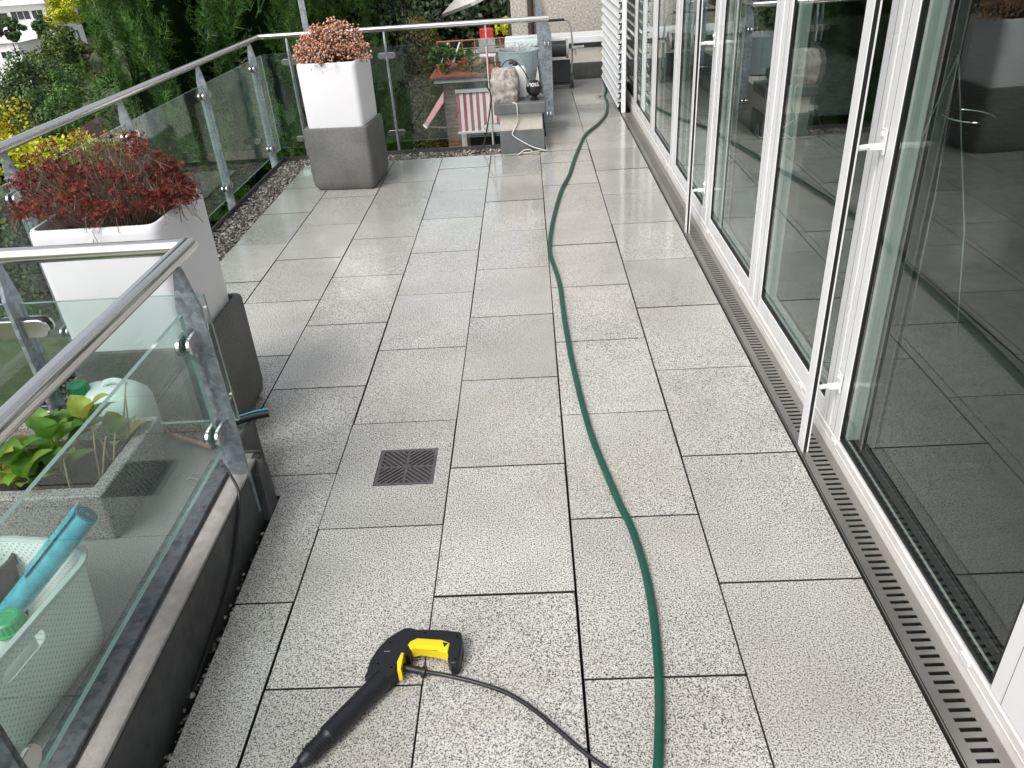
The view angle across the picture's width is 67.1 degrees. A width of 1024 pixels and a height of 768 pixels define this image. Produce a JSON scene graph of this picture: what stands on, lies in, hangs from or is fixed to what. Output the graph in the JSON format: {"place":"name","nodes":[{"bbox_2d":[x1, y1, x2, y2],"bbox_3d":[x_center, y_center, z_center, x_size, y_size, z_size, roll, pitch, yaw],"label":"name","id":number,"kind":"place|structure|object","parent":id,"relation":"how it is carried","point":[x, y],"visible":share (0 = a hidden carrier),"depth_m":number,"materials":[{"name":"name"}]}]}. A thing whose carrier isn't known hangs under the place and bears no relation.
{"place":"outdoors","nodes":[
{"label":"outdoors","id":0,"kind":"place"},
{"bbox_2d":[0,166,59,320],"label":"garden hedge","id":1,"kind":"object","parent":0,"point":[29,282],"visible":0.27,"depth_m":11.47,"materials":[{"name":"green plant"}]},
{"bbox_2d":[0,312,62,339],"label":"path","id":2,"kind":"structure","parent":0,"point":[58,326],"depth_m":11.65,"materials":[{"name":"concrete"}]},
{"bbox_2d":[57,106,139,149],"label":"bush","id":3,"kind":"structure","parent":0,"point":[90,125],"depth_m":16.53,"materials":[{"name":"plant"}]},
{"bbox_2d":[163,523,268,767],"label":"gravel","id":4,"kind":"structure","parent":0,"point":[193,693],"depth_m":2.03,"materials":[{"name":"grey gravel"}]},
{"bbox_2d":[0,35,447,406],"bbox_3d":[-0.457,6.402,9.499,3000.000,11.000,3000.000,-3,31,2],"label":"ground","id":5,"kind":"structure","parent":0,"point":[16,374],"depth_m":10.99,"materials":[{"name":"green plant"}]},
{"bbox_2d":[0,16,27,62],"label":"leafy tree","id":6,"kind":"object","parent":5,"relation":"on","point":[12,25],"visible":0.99,"depth_m":78.03,"materials":[{"name":"green plant"}]},
{"bbox_2d":[0,83,40,131],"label":"leafy tree","id":7,"kind":"object","parent":5,"relation":"on","point":[2,88],"visible":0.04,"depth_m":27.32,"materials":[{"name":"green plant"}]},
{"bbox_2d":[0,97,43,152],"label":"golden bush","id":8,"kind":"object","parent":5,"relation":"on","point":[4,126],"visible":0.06,"depth_m":13.94,"materials":[{"name":"yellow plant"}]},
{"bbox_2d":[0,27,53,86],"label":"white house","id":9,"kind":"structure","parent":5,"relation":"on","point":[28,39],"depth_m":109.85,"materials":[{"name":"white paint"}]},
{"bbox_2d":[0,51,12,58],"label":"window","id":10,"kind":"structure","parent":9,"relation":"in","point":[3,53],"depth_m":109.08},
{"bbox_2d":[0,74,72,140],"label":"leafy tree","id":11,"kind":"object","parent":5,"relation":"on","point":[28,98],"visible":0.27,"depth_m":21.93,"materials":[{"name":"green plant"}]},
{"bbox_2d":[30,13,53,38],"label":"leafy tree","id":12,"kind":"object","parent":5,"relation":"on","point":[39,24],"visible":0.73,"depth_m":68.26,"materials":[{"name":"green plant"}]},
{"bbox_2d":[0,0,88,46],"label":"white house","id":13,"kind":"structure","parent":5,"relation":"on","point":[24,12],"depth_m":115.44,"materials":[{"name":"white paint"}]},
{"bbox_2d":[0,12,7,19],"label":"window","id":14,"kind":"structure","parent":13,"relation":"in","point":[4,14],"depth_m":115.58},
{"bbox_2d":[9,10,31,19],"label":"window","id":15,"kind":"structure","parent":13,"relation":"in","point":[23,14],"depth_m":115.61,"materials":[{"name":"black glass"}]},
{"bbox_2d":[30,9,42,18],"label":"window","id":16,"kind":"structure","parent":13,"relation":"in","point":[37,11],"depth_m":115.38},
{"bbox_2d":[9,87,84,150],"bbox_3d":[-12.213,-6.553,20.711,1.991,2.609,2.302,-22,35,-27],"label":"leafy tree","id":17,"kind":"object","parent":5,"relation":"on","point":[43,118],"visible":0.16,"depth_m":20.07,"materials":[{"name":"green plant"}]},
{"bbox_2d":[0,48,96,118],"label":"leafy tree","id":18,"kind":"object","parent":5,"relation":"on","point":[20,72],"visible":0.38,"depth_m":22.97,"materials":[{"name":"green plant"}]},
{"bbox_2d":[0,128,103,221],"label":"garden hedge","id":19,"kind":"object","parent":5,"relation":"on","point":[23,148],"visible":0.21,"depth_m":12.66,"materials":[{"name":"yellow plant"}]},
{"bbox_2d":[22,24,93,102],"bbox_3d":[-15.760,-10.474,27.657,2.102,4.410,2.486,12,34,25],"label":"leafy tree","id":20,"kind":"object","parent":5,"relation":"on","point":[63,46],"visible":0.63,"depth_m":26.73,"materials":[{"name":"green plant"}]},
{"bbox_2d":[39,61,111,133],"bbox_3d":[-10.431,-6.226,19.009,1.541,3.104,1.856,-3,31,2],"label":"leafy tree","id":21,"kind":"object","parent":5,"relation":"on","point":[73,101],"visible":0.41,"depth_m":18.38,"materials":[{"name":"green plant"}]},
{"bbox_2d":[43,0,113,96],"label":"leafy tree","id":22,"kind":"object","parent":5,"relation":"on","point":[61,12],"visible":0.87,"depth_m":33.25,"materials":[{"name":"yellow plant"}]},
{"bbox_2d":[78,0,117,35],"bbox_3d":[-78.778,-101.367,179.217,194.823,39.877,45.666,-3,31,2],"label":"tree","id":23,"kind":"object","parent":5,"relation":"on","point":[85,25],"visible":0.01,"depth_m":173.33,"materials":[{"name":"green plant"}]},
{"bbox_2d":[70,129,146,191],"bbox_3d":[-6.517,-3.366,13.652,1.784,2.541,1.806,-3,31,2],"label":"garden hedge","id":24,"kind":"object","parent":5,"relation":"on","point":[88,140],"visible":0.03,"depth_m":12.79,"materials":[{"name":"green plant"}]},
{"bbox_2d":[70,0,252,227],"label":"thuja tree","id":25,"kind":"object","parent":5,"relation":"on","point":[153,36],"visible":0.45,"depth_m":10.00,"materials":[{"name":"green plant"}]},
{"bbox_2d":[177,0,333,218],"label":"thuja tree","id":26,"kind":"object","parent":5,"relation":"on","point":[238,20],"visible":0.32,"depth_m":10.21,"materials":[{"name":"green plant"}]},
{"bbox_2d":[298,0,308,40],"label":"steel mast","id":27,"kind":"object","parent":5,"relation":"on","point":[303,15],"depth_m":6.43,"materials":[{"name":"grey metal"}]},
{"bbox_2d":[304,0,418,150],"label":"thuja tree","id":28,"kind":"object","parent":5,"relation":"on","point":[350,11],"visible":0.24,"depth_m":11.48,"materials":[{"name":"green plant"}]},
{"bbox_2d":[361,0,439,150],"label":"yew hedge","id":29,"kind":"object","parent":5,"relation":"on","point":[393,38],"visible":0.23,"depth_m":12.46,"materials":[{"name":"green plant"}]},
{"bbox_2d":[394,0,415,37],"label":"leafy tree","id":30,"kind":"object","parent":5,"relation":"on","point":[406,10],"visible":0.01,"depth_m":24.96,"materials":[{"name":"green plant"}]},
{"bbox_2d":[399,14,448,148],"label":"topiary column","id":31,"kind":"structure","parent":5,"relation":"on","point":[429,97],"depth_m":19.32,"materials":[{"name":"green plant"}]},
{"bbox_2d":[402,0,510,130],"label":"yew hedge","id":32,"kind":"object","parent":5,"relation":"on","point":[433,10],"visible":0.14,"depth_m":21.67,"materials":[{"name":"green plant"}]},
{"bbox_2d":[442,0,510,35],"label":"parasol","id":33,"kind":"object","parent":5,"relation":"on","point":[456,6],"visible":0.49,"depth_m":12.72,"materials":[{"name":"fabric"}]},
{"bbox_2d":[510,0,602,35],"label":"neighbour wall","id":34,"kind":"structure","parent":5,"relation":"on","point":[582,15],"depth_m":9.48,"materials":[{"name":"beige paint"}]},
{"bbox_2d":[430,48,501,146],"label":"brick house","id":35,"kind":"structure","parent":0,"point":[452,78],"depth_m":18.03,"materials":[{"name":"brick"}]},
{"bbox_2d":[423,92,446,128],"bbox_3d":[-1.784,-6.281,17.877,0.590,0.838,0.282,-15,32,-18],"label":"striped awning","id":36,"kind":"object","parent":35,"relation":"attached to","point":[437,106],"visible":0.98,"depth_m":17.84,"materials":[{"name":"pink fabric"}]},
{"bbox_2d":[436,63,445,73],"bbox_3d":[-1.601,-7.185,17.643,0.242,0.240,0.238,-3,31,2],"label":"flower pot","id":37,"kind":"object","parent":35,"relation":"on","point":[440,71],"visible":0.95,"depth_m":17.57,"materials":[{"name":"ceramic"}]},
{"bbox_2d":[428,42,455,73],"bbox_3d":[-1.578,-7.401,17.547,0.672,0.652,0.556,-3,31,2],"label":"roof plant","id":38,"kind":"object","parent":35,"relation":"on","point":[438,54],"visible":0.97,"depth_m":17.48,"materials":[{"name":"green plant"}]},
{"bbox_2d":[453,42,460,62],"bbox_3d":[-1.260,-7.537,17.557,0.040,0.407,0.370,13,35,26],"label":"pale stake","id":39,"kind":"object","parent":35,"relation":"on","point":[456,51],"visible":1,"depth_m":17.55,"materials":[{"name":"white wood"}]},
{"bbox_2d":[456,59,467,70],"bbox_3d":[-1.133,-7.302,17.696,0.264,0.220,0.260,-3,31,2],"label":"flower pot","id":40,"kind":"object","parent":35,"relation":"on","point":[462,62],"visible":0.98,"depth_m":17.61,"materials":[{"name":"ceramic"}]},
{"bbox_2d":[449,47,479,70],"bbox_3d":[-1.103,-7.402,17.636,0.747,0.548,0.455,13,35,26],"label":"roof plant","id":41,"kind":"object","parent":35,"relation":"on","point":[469,53],"visible":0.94,"depth_m":17.56,"materials":[{"name":"green plant"}]},
{"bbox_2d":[462,134,467,145],"bbox_3d":[-1.127,-5.744,18.525,0.120,0.700,0.029,-3,31,2],"label":"white post","id":42,"kind":"object","parent":35,"relation":"attached to","point":[464,141],"visible":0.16,"depth_m":18.46,"materials":[{"name":"white metal"}]},
{"bbox_2d":[436,37,504,52],"bbox_3d":[-0.086,-8.061,18.337,3.410,0.340,0.028,-3,31,2],"label":"roof railing","id":43,"kind":"object","parent":35,"relation":"on","point":[499,38],"visible":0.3,"depth_m":18.31,"materials":[{"name":"metal"}]},
{"bbox_2d":[455,87,499,133],"bbox_3d":[-0.628,-6.363,17.958,1.320,0.960,0.240,-3,31,2],"label":"striped awning","id":44,"kind":"object","parent":35,"relation":"attached to","point":[473,105],"visible":0.62,"depth_m":17.95,"materials":[{"name":"fabric"}]},
{"bbox_2d":[469,62,486,72],"bbox_3d":[-0.742,-7.181,17.577,0.366,0.272,0.468,23,40,38],"label":"roof plant","id":45,"kind":"object","parent":35,"relation":"on","point":[481,66],"visible":0.94,"depth_m":17.52,"materials":[{"name":"green plant"}]},
{"bbox_2d":[480,27,493,38],"bbox_3d":[-0.607,-8.392,18.611,0.320,0.330,0.200,-3,31,2],"label":"flower box","id":46,"kind":"object","parent":35,"relation":"on","point":[490,34],"visible":0.64,"depth_m":18.50,"materials":[{"name":"red plastic"}]},
{"bbox_2d":[479,38,495,64],"bbox_3d":[-0.571,-7.682,17.914,0.380,0.580,0.375,-3,31,2],"label":"garden chair","id":47,"kind":"object","parent":35,"relation":"on","point":[490,41],"visible":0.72,"depth_m":17.94,"materials":[{"name":"white plastic"}]},
{"bbox_2d":[495,16,511,35],"bbox_3d":[-0.058,-8.644,18.667,0.655,0.518,0.606,22,39,36],"label":"roof plant","id":48,"kind":"object","parent":35,"relation":"on","point":[505,29],"visible":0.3,"depth_m":18.65,"materials":[{"name":"yellow plant"}]},
{"bbox_2d":[66,78,996,767],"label":"terrace floor","id":49,"kind":"structure","parent":0,"point":[408,304],"depth_m":2.48,"materials":[{"name":"grey tile"}]},
{"bbox_2d":[27,422,253,767],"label":"raised platform","id":50,"kind":"structure","parent":49,"relation":"on","point":[116,568],"depth_m":2.14,"materials":[{"name":"concrete"}]},
{"bbox_2d":[0,536,103,746],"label":"laundry basket","id":51,"kind":"object","parent":50,"relation":"on","point":[62,625],"visible":0.81,"depth_m":1.68,"materials":[{"name":"white plastic"}]},
{"bbox_2d":[0,553,28,615],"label":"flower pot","id":52,"kind":"object","parent":51,"relation":"in","point":[9,577],"visible":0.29,"depth_m":1.81,"materials":[{"name":"grey plastic"}]},
{"bbox_2d":[0,606,39,682],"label":"canister","id":53,"kind":"object","parent":51,"relation":"in","point":[13,620],"visible":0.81,"depth_m":1.59,"materials":[{"name":"plastic"}]},
{"bbox_2d":[0,501,97,612],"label":"bag roll","id":54,"kind":"object","parent":51,"relation":"in","point":[62,542],"visible":0.98,"depth_m":1.72,"materials":[{"name":"blue plastic"}]},
{"bbox_2d":[0,417,166,539],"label":"stone trough","id":55,"kind":"object","parent":50,"relation":"on","point":[114,495],"visible":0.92,"depth_m":2.20,"materials":[{"name":"stone"}]},
{"bbox_2d":[0,382,149,489],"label":"hydrangea plant","id":56,"kind":"object","parent":55,"relation":"on","point":[51,430],"visible":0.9,"depth_m":2.19,"materials":[{"name":"green plant"}]},
{"bbox_2d":[66,378,164,435],"bbox_3d":[-1.295,0.091,2.527,0.230,0.252,0.140,-4,31,0],"label":"canister","id":57,"kind":"object","parent":50,"relation":"on","point":[141,400],"visible":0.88,"depth_m":2.46,"materials":[{"name":"white plastic"}]},
{"bbox_2d":[0,238,260,767],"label":"glass railing","id":58,"kind":"object","parent":50,"relation":"on","point":[66,742],"visible":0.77,"depth_m":2.04,"materials":[{"name":"silver metal"}]},
{"bbox_2d":[76,459,255,767],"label":"mortar strip","id":59,"kind":"object","parent":50,"relation":"on","point":[104,738],"visible":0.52,"depth_m":1.85,"materials":[{"name":"grey concrete"}]},
{"bbox_2d":[179,473,198,485],"bbox_3d":[-0.990,0.287,2.397,0.100,0.007,0.043,20,38,34],"label":"grey twig","id":60,"kind":"object","parent":50,"relation":"on","point":[188,478],"visible":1,"depth_m":2.39,"materials":[{"name":"wood"}]},
{"bbox_2d":[104,418,277,767],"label":"dark upstand","id":61,"kind":"object","parent":50,"relation":"attached to","point":[149,736],"visible":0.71,"depth_m":2.00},
{"bbox_2d":[192,464,240,689],"bbox_3d":[-0.818,0.507,2.160,0.060,0.258,0.622,-6,31,-3],"label":"black cable","id":62,"kind":"object","parent":61,"relation":"hanging from","point":[227,584],"visible":1,"depth_m":2.20,"materials":[{"name":"rubber"}]},
{"bbox_2d":[164,408,269,448],"bbox_3d":[-0.990,0.153,2.572,0.342,0.052,0.161,-7,31,-4],"label":"scrubbing brush","id":63,"kind":"object","parent":50,"relation":"on","point":[193,433],"visible":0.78,"depth_m":2.57,"materials":[{"name":"plastic"}]},
{"bbox_2d":[75,293,262,419],"bbox_3d":[-1.272,-0.037,2.932,0.472,0.449,0.472,-3,31,2],"label":"planter base","id":64,"kind":"object","parent":49,"relation":"on","point":[168,377],"visible":0.3,"depth_m":2.72,"materials":[{"name":"plastic"}]},
{"bbox_2d":[29,188,228,351],"bbox_3d":[-1.302,-0.397,2.701,0.425,0.447,0.425,-3,31,2],"label":"white planter","id":65,"kind":"object","parent":64,"relation":"on","point":[147,322],"visible":0.48,"depth_m":2.54,"materials":[{"name":"plastic"}]},
{"bbox_2d":[0,113,209,242],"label":"stonecrop plant","id":66,"kind":"object","parent":65,"relation":"in","point":[76,191],"visible":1,"depth_m":2.49,"materials":[{"name":"red plant"}]},
{"bbox_2d":[41,144,500,405],"bbox_3d":[-1.042,-0.829,4.713,1.868,0.082,4.372,-3,31,2],"label":"metal edging","id":67,"kind":"object","parent":49,"relation":"on","point":[231,211],"visible":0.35,"depth_m":6.53,"materials":[{"name":"grey metal"}]},
{"bbox_2d":[43,148,500,405],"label":"gravel","id":68,"kind":"structure","parent":49,"relation":"on","point":[276,181],"depth_m":5.72,"materials":[{"name":"grey gravel"}]},
{"bbox_2d":[0,0,553,341],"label":"glass railing","id":69,"kind":"object","parent":49,"relation":"on","point":[541,19],"visible":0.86,"depth_m":6.04,"materials":[{"name":"silver metal"}]},
{"bbox_2d":[304,113,388,189],"bbox_3d":[-1.224,-1.741,5.789,0.472,0.449,0.472,0,31,7],"label":"planter base","id":70,"kind":"object","parent":49,"relation":"on","point":[342,158],"visible":0.8,"depth_m":5.60,"materials":[{"name":"concrete"}]},
{"bbox_2d":[296,54,376,128],"bbox_3d":[-1.246,-2.104,5.561,0.425,0.447,0.425,0,31,7],"label":"white planter","id":71,"kind":"object","parent":70,"relation":"on","point":[337,94],"visible":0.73,"depth_m":5.39,"materials":[{"name":"plastic"}]},
{"bbox_2d":[292,16,372,69],"bbox_3d":[-1.262,-2.373,5.383,0.576,0.350,0.559,-3,31,2],"label":"stonecrop plant","id":72,"kind":"object","parent":71,"relation":"in","point":[334,44],"visible":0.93,"depth_m":5.30,"materials":[{"name":"pink plant"}]},
{"bbox_2d":[291,628,463,767],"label":"pressure washer gun","id":73,"kind":"object","parent":49,"relation":"on","point":[394,653],"visible":1,"depth_m":1.92,"materials":[{"name":"black plastic"}]},
{"bbox_2d":[373,448,437,485],"bbox_3d":[-0.369,0.306,2.725,0.207,0.041,0.207,-3,31,2],"label":"floor drain","id":74,"kind":"object","parent":49,"relation":"on","point":[407,467],"visible":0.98,"depth_m":2.71,"materials":[{"name":"metal"}]},
{"bbox_2d":[485,47,493,144],"bbox_3d":[-0.183,-2.353,6.419,0.011,0.830,0.011,-14,32,-17],"label":"thin rod","id":75,"kind":"object","parent":49,"relation":"on","point":[489,95],"visible":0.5,"depth_m":6.38,"materials":[{"name":"silver metal"}]},
{"bbox_2d":[402,663,609,767],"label":"pressure hose","id":76,"kind":"object","parent":49,"relation":"on","point":[422,671],"visible":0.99,"depth_m":1.88,"materials":[{"name":"black rubber"}]},
{"bbox_2d":[494,94,545,153],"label":"pillar","id":77,"kind":"structure","parent":49,"relation":"on","point":[529,129],"depth_m":6.24,"materials":[{"name":"grey paint"}]},
{"bbox_2d":[474,81,491,153],"bbox_3d":[-0.248,-2.188,6.348,0.238,0.539,0.106,-23,36,-29],"label":"garden cable","id":78,"kind":"object","parent":77,"relation":"attached to","point":[488,119],"visible":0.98,"depth_m":6.38,"materials":[{"name":"black rubber"}]},
{"bbox_2d":[490,66,519,102],"bbox_3d":[-0.057,-2.391,6.167,0.235,0.251,0.215,-3,31,2],"label":"lamp stone","id":79,"kind":"object","parent":77,"relation":"on","point":[504,83],"visible":1,"depth_m":6.08,"materials":[{"name":"beige stone"}]},
{"bbox_2d":[494,59,528,78],"bbox_3d":[-0.004,-2.485,6.106,0.279,0.147,0.050,2,31,10],"label":"lamp cable","id":80,"kind":"object","parent":79,"relation":"on","point":[511,61],"visible":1,"depth_m":6.08,"materials":[{"name":"black plastic"}]},
{"bbox_2d":[512,62,526,96],"bbox_3d":[0.060,-2.482,6.293,0.115,0.260,0.090,-3,31,2],"label":"white can","id":81,"kind":"object","parent":77,"relation":"on","point":[522,81],"visible":0.56,"depth_m":6.25,"materials":[{"name":"plastic"}]},
{"bbox_2d":[512,102,547,154],"bbox_3d":[0.168,-2.082,6.242,0.335,0.400,0.158,-20,34,-25],"label":"white cable","id":82,"kind":"object","parent":77,"relation":"attached to","point":[522,152],"visible":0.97,"depth_m":6.29,"materials":[{"name":"white plastic"}]},
{"bbox_2d":[526,79,541,100],"bbox_3d":[0.176,-2.350,6.166,0.128,0.154,0.128,-3,31,2],"label":"ash ball","id":83,"kind":"object","parent":77,"relation":"on","point":[533,88],"visible":1,"depth_m":6.12,"materials":[{"name":"black metal"}]},
{"bbox_2d":[527,67,540,94],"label":"parapet wall","id":84,"kind":"structure","parent":49,"relation":"on","point":[537,76],"depth_m":7.43,"materials":[{"name":"white paint"}]},
{"bbox_2d":[498,41,538,82],"bbox_3d":[0.061,-2.827,6.844,0.365,0.378,0.364,-3,31,2],"label":"round planter","id":85,"kind":"object","parent":84,"relation":"on","point":[526,56],"visible":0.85,"depth_m":6.72,"materials":[{"name":"plastic"}]},
{"bbox_2d":[505,30,602,79],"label":"end wall","id":86,"kind":"structure","parent":49,"relation":"on","point":[587,62],"depth_m":8.98,"materials":[{"name":"paint"}]},
{"bbox_2d":[548,18,583,87],"bbox_3d":[0.552,-3.603,8.440,0.465,0.717,0.248,-3,31,2],"label":"hose reel cart","id":87,"kind":"object","parent":49,"relation":"on","point":[562,75],"visible":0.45,"depth_m":8.49,"materials":[{"name":"black plastic"}]},
{"bbox_2d":[548,83,664,767],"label":"garden hose","id":88,"kind":"object","parent":49,"relation":"on","point":[659,736],"visible":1,"depth_m":2.35,"materials":[{"name":"green plastic"}]},
{"bbox_2d":[601,0,626,112],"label":"louvre blind","id":89,"kind":"object","parent":49,"relation":"on","point":[613,60],"visible":1,"depth_m":7.49,"materials":[{"name":"metal"}]},
{"bbox_2d":[621,112,1014,767],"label":"drainage channel","id":90,"kind":"object","parent":49,"relation":"on","point":[723,288],"visible":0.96,"depth_m":2.29,"materials":[{"name":"metal"}]},
{"bbox_2d":[621,0,1023,767],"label":"window wall","id":91,"kind":"structure","parent":49,"relation":"on","point":[659,62],"depth_m":2.57,"materials":[{"name":"metal"}]},
{"bbox_2d":[626,0,636,107],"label":"window frame","id":92,"kind":"structure","parent":91,"relation":"in","point":[631,4],"depth_m":7.32,"materials":[{"name":"metal"}]},
{"bbox_2d":[635,0,655,135],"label":"window frame","id":93,"kind":"structure","parent":91,"relation":"in","point":[646,9],"depth_m":6.47,"materials":[{"name":"metal"}]},
{"bbox_2d":[652,0,679,167],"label":"window frame","id":94,"kind":"structure","parent":91,"relation":"in","point":[667,11],"depth_m":5.56,"materials":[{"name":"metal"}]},
{"bbox_2d":[672,0,720,222],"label":"window frame","id":95,"kind":"structure","parent":91,"relation":"in","point":[685,56],"depth_m":4.81,"materials":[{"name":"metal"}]},
{"bbox_2d":[685,0,715,232],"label":"blind guide rail","id":96,"kind":"object","parent":91,"relation":"attached to","point":[698,44],"visible":1,"depth_m":4.17,"materials":[{"name":"metal"}]},
{"bbox_2d":[706,0,785,300],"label":"window frame","id":97,"kind":"structure","parent":91,"relation":"in","point":[745,268],"depth_m":3.88,"materials":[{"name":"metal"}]},
{"bbox_2d":[753,0,907,424],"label":"window frame","id":98,"kind":"structure","parent":91,"relation":"in","point":[798,13],"depth_m":2.92,"materials":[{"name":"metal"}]},
{"bbox_2d":[798,0,888,451],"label":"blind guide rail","id":99,"kind":"object","parent":91,"relation":"attached to","point":[852,147],"visible":1,"depth_m":2.22,"materials":[{"name":"metal"}]},
{"bbox_2d":[831,0,1023,741],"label":"window frame","id":100,"kind":"structure","parent":91,"relation":"in","point":[925,20],"depth_m":2.12,"materials":[{"name":"metal"}]},
{"bbox_2d":[693,0,1023,668],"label":"room interior","id":101,"kind":"object","parent":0,"point":[945,468],"visible":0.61,"depth_m":3.96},
{"bbox_2d":[896,54,997,395],"bbox_3d":[1.458,-0.526,2.721,0.161,1.174,0.399,-16,33,-19],"label":"wire stand","id":102,"kind":"object","parent":101,"relation":"on","point":[957,61],"visible":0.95,"depth_m":2.62,"materials":[{"name":"silver metal"}]}
]}

